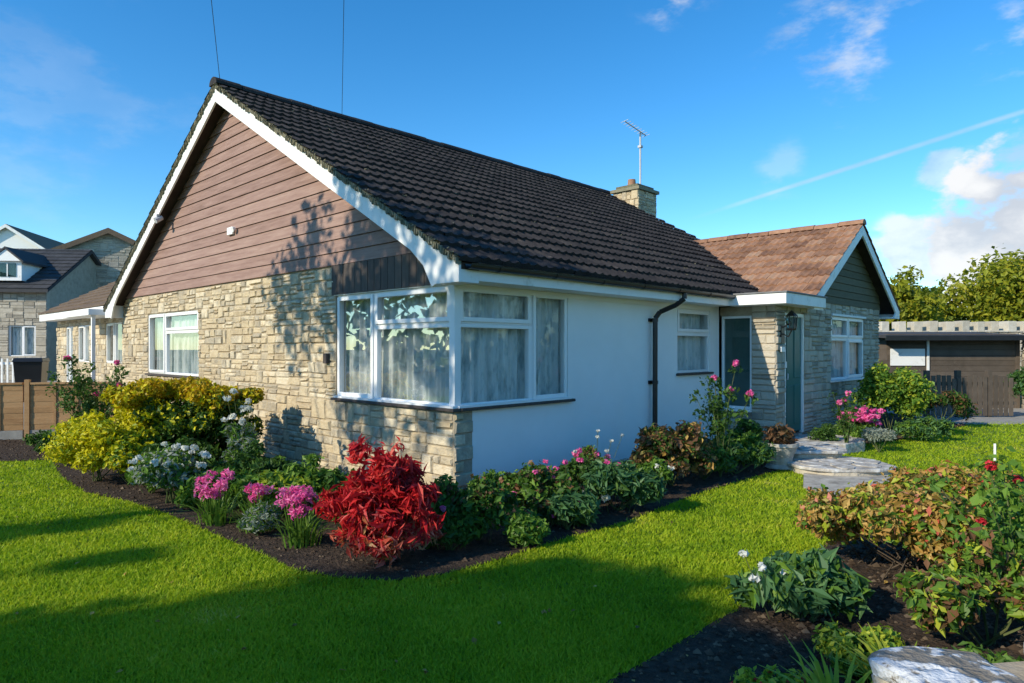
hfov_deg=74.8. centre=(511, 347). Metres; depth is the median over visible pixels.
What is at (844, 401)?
rose bush
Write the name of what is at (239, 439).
rose bush
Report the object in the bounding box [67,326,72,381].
door
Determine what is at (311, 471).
bedding plant
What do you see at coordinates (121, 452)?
golden bush
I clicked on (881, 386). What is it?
green shrub
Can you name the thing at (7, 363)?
picket gate
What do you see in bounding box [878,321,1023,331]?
coping
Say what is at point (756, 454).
leafy perennial
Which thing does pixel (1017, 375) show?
green shrub
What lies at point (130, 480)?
bedding plant
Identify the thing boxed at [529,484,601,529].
hellebore
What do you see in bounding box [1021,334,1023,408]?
body
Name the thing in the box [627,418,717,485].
weigela shrub
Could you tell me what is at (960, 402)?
leafy perennial
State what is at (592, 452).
plant
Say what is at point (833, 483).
garden path
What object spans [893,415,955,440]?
leafy perennial
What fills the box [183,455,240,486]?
bedding plant
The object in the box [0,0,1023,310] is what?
sky
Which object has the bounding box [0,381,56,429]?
neighbour drive
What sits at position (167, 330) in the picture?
bedroom window frame
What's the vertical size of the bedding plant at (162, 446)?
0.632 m
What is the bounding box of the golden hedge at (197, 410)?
[98,375,264,477]
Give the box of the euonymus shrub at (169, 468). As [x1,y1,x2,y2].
[127,443,210,503]
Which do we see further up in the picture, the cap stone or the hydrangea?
the hydrangea
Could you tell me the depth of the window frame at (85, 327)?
20.04 m
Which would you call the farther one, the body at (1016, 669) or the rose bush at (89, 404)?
the rose bush at (89, 404)
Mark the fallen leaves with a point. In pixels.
(425, 671)
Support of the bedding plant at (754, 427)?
on the flower bed at (326, 556)
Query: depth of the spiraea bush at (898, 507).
4.58 m
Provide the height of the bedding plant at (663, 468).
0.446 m
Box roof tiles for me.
[0,248,91,288]
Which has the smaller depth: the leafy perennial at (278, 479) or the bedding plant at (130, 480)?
the leafy perennial at (278, 479)
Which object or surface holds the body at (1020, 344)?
on the ground
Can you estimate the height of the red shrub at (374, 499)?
0.976 m
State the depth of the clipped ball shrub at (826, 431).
10.48 m
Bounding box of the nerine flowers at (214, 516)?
[176,468,253,526]
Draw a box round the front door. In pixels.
[785,312,803,431]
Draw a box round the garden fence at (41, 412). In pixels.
[0,380,119,439]
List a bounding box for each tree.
[878,265,951,330]
[910,285,966,321]
[932,246,1023,321]
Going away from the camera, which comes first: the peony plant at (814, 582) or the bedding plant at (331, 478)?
the peony plant at (814, 582)
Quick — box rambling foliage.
[889,518,1023,646]
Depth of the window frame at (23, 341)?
26.17 m
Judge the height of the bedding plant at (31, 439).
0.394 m
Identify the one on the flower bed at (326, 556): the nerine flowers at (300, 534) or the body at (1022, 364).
the nerine flowers at (300, 534)
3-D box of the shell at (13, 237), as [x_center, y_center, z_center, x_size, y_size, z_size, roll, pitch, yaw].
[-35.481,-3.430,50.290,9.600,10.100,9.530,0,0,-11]
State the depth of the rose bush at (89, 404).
9.87 m
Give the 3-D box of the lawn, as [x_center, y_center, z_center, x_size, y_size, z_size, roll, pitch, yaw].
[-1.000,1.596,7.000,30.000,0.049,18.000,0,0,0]
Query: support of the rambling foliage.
on the flower bed at (725, 648)
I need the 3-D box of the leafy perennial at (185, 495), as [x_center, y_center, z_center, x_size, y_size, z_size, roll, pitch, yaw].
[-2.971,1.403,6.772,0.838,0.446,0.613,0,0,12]
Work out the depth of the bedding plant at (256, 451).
7.01 m
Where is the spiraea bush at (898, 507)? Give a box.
[793,459,1023,583]
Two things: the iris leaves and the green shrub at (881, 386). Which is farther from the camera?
the green shrub at (881, 386)
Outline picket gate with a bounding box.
[0,359,13,382]
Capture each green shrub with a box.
[850,360,937,431]
[1003,366,1023,398]
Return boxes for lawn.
[0,421,1023,682]
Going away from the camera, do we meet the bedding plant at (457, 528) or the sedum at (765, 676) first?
the sedum at (765, 676)
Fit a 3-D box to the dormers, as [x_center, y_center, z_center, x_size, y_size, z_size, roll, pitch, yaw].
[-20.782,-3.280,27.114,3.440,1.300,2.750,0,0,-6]
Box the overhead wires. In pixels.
[211,0,343,100]
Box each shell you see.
[0,224,64,248]
[0,249,101,380]
[51,228,134,292]
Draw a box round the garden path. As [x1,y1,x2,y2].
[803,473,903,495]
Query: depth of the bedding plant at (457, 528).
5.27 m
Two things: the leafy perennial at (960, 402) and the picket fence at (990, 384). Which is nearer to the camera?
the leafy perennial at (960, 402)
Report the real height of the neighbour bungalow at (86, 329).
4.906 m
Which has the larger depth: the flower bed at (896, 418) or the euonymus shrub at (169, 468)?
the flower bed at (896, 418)
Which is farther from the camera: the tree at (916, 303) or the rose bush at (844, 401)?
the tree at (916, 303)
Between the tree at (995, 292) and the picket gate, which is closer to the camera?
the picket gate
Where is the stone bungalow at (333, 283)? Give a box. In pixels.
[103,77,900,488]
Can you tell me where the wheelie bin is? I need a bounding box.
[12,358,49,401]
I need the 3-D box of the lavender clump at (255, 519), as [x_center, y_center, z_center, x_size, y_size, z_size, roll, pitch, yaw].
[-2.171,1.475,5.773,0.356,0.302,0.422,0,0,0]
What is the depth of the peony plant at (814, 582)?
3.84 m
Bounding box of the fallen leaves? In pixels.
[16,493,887,682]
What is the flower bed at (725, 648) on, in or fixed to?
on the lawn
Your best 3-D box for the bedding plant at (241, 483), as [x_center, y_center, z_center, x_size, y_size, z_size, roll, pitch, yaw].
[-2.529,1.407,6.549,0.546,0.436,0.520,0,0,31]
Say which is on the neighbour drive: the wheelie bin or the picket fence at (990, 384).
the wheelie bin
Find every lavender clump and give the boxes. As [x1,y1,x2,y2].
[234,500,281,535]
[861,426,896,451]
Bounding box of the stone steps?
[787,434,896,475]
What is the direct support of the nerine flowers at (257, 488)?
on the flower bed at (326, 556)
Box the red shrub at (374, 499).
[312,433,446,569]
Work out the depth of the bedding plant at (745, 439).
9.07 m
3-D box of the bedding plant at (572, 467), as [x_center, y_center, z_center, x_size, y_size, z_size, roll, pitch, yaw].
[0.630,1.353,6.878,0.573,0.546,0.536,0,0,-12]
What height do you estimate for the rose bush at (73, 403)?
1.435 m
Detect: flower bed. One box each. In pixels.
[0,429,776,579]
[606,532,1023,682]
[865,412,971,442]
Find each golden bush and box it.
[39,409,152,481]
[102,434,154,485]
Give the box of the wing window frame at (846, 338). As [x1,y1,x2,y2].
[831,316,862,379]
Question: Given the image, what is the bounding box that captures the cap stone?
[867,646,1023,682]
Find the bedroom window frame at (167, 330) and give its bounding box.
[149,310,198,376]
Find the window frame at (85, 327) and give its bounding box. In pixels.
[79,325,88,361]
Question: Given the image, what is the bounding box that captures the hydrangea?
[834,405,885,438]
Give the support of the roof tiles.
on the shell at (21, 307)
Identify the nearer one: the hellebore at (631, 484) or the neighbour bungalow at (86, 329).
the hellebore at (631, 484)
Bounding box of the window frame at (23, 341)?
[9,326,35,355]
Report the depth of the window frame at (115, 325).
18.03 m
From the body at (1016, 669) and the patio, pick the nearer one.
the body at (1016, 669)
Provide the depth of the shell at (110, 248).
30.07 m
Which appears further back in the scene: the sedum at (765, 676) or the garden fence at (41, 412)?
the garden fence at (41, 412)
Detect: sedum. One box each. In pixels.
[730,664,812,682]
[811,618,905,678]
[937,641,1023,662]
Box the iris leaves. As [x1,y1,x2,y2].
[739,622,928,682]
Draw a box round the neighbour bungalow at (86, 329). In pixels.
[38,282,123,382]
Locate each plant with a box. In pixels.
[22,429,60,452]
[124,470,159,493]
[141,435,198,489]
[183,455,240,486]
[226,469,281,511]
[229,438,298,475]
[277,453,341,506]
[314,465,357,507]
[332,508,349,527]
[425,501,489,550]
[483,469,522,513]
[498,506,550,547]
[542,454,590,492]
[571,429,623,489]
[636,456,674,489]
[692,444,729,479]
[722,430,762,464]
[724,543,874,622]
[726,418,763,438]
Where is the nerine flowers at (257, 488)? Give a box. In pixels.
[214,482,290,533]
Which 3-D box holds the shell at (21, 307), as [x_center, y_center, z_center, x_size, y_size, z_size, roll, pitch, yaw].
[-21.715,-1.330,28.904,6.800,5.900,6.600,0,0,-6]
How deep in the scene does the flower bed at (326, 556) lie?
5.83 m
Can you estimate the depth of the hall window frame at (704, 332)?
10.79 m
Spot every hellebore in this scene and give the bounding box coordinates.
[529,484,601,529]
[580,459,667,514]
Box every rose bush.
[45,360,123,423]
[47,354,129,423]
[219,388,259,464]
[431,470,520,542]
[494,460,579,527]
[689,359,758,476]
[827,388,862,442]
[926,446,1023,623]
[963,451,1023,556]
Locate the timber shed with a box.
[878,332,1023,407]
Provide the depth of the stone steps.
8.88 m
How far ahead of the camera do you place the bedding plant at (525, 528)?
5.38 m
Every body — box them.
[871,661,1023,682]
[984,332,1022,397]
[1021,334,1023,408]
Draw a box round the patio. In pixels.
[885,408,1023,423]
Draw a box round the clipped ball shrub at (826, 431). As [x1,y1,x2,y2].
[807,423,840,440]
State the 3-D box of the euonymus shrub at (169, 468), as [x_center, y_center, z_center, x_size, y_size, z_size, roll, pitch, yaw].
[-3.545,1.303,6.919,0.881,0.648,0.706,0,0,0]
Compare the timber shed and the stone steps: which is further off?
the timber shed
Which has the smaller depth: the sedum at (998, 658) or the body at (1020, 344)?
the sedum at (998, 658)
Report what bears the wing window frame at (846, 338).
in the stone bungalow at (333, 283)
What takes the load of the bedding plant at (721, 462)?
on the flower bed at (326, 556)
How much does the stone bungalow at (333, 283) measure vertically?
7.715 m
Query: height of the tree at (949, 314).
5.608 m
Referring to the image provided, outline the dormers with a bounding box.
[0,246,47,280]
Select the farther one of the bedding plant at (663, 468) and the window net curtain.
the window net curtain
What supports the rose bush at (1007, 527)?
on the flower bed at (725, 648)
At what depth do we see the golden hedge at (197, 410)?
8.27 m
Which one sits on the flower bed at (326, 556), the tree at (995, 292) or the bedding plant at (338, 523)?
the bedding plant at (338, 523)
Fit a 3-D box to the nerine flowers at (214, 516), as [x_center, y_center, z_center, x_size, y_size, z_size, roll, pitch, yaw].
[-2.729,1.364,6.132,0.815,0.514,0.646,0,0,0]
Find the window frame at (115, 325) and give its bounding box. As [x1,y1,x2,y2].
[107,322,121,363]
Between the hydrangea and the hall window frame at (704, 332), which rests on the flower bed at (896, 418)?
the hydrangea
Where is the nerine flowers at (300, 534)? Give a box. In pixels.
[258,484,334,548]
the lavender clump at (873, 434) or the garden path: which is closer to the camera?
the garden path
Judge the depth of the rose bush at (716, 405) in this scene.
8.38 m
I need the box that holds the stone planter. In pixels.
[762,422,798,470]
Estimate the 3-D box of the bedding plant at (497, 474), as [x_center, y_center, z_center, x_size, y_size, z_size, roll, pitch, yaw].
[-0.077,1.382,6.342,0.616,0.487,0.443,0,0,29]
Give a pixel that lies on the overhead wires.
(343, 42)
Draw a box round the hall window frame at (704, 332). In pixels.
[677,308,708,372]
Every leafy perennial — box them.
[173,463,260,507]
[253,469,315,517]
[702,438,776,473]
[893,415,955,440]
[920,388,981,420]
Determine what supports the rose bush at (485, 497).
on the flower bed at (326, 556)
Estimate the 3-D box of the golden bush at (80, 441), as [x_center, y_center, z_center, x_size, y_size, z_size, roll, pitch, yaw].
[-4.956,1.183,8.098,1.194,0.886,1.027,0,0,-16]
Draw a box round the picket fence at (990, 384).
[923,370,1016,416]
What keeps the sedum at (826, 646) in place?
on the flower bed at (725, 648)
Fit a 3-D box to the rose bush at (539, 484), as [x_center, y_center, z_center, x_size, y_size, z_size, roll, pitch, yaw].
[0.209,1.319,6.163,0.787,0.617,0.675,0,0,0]
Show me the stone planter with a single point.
(785, 443)

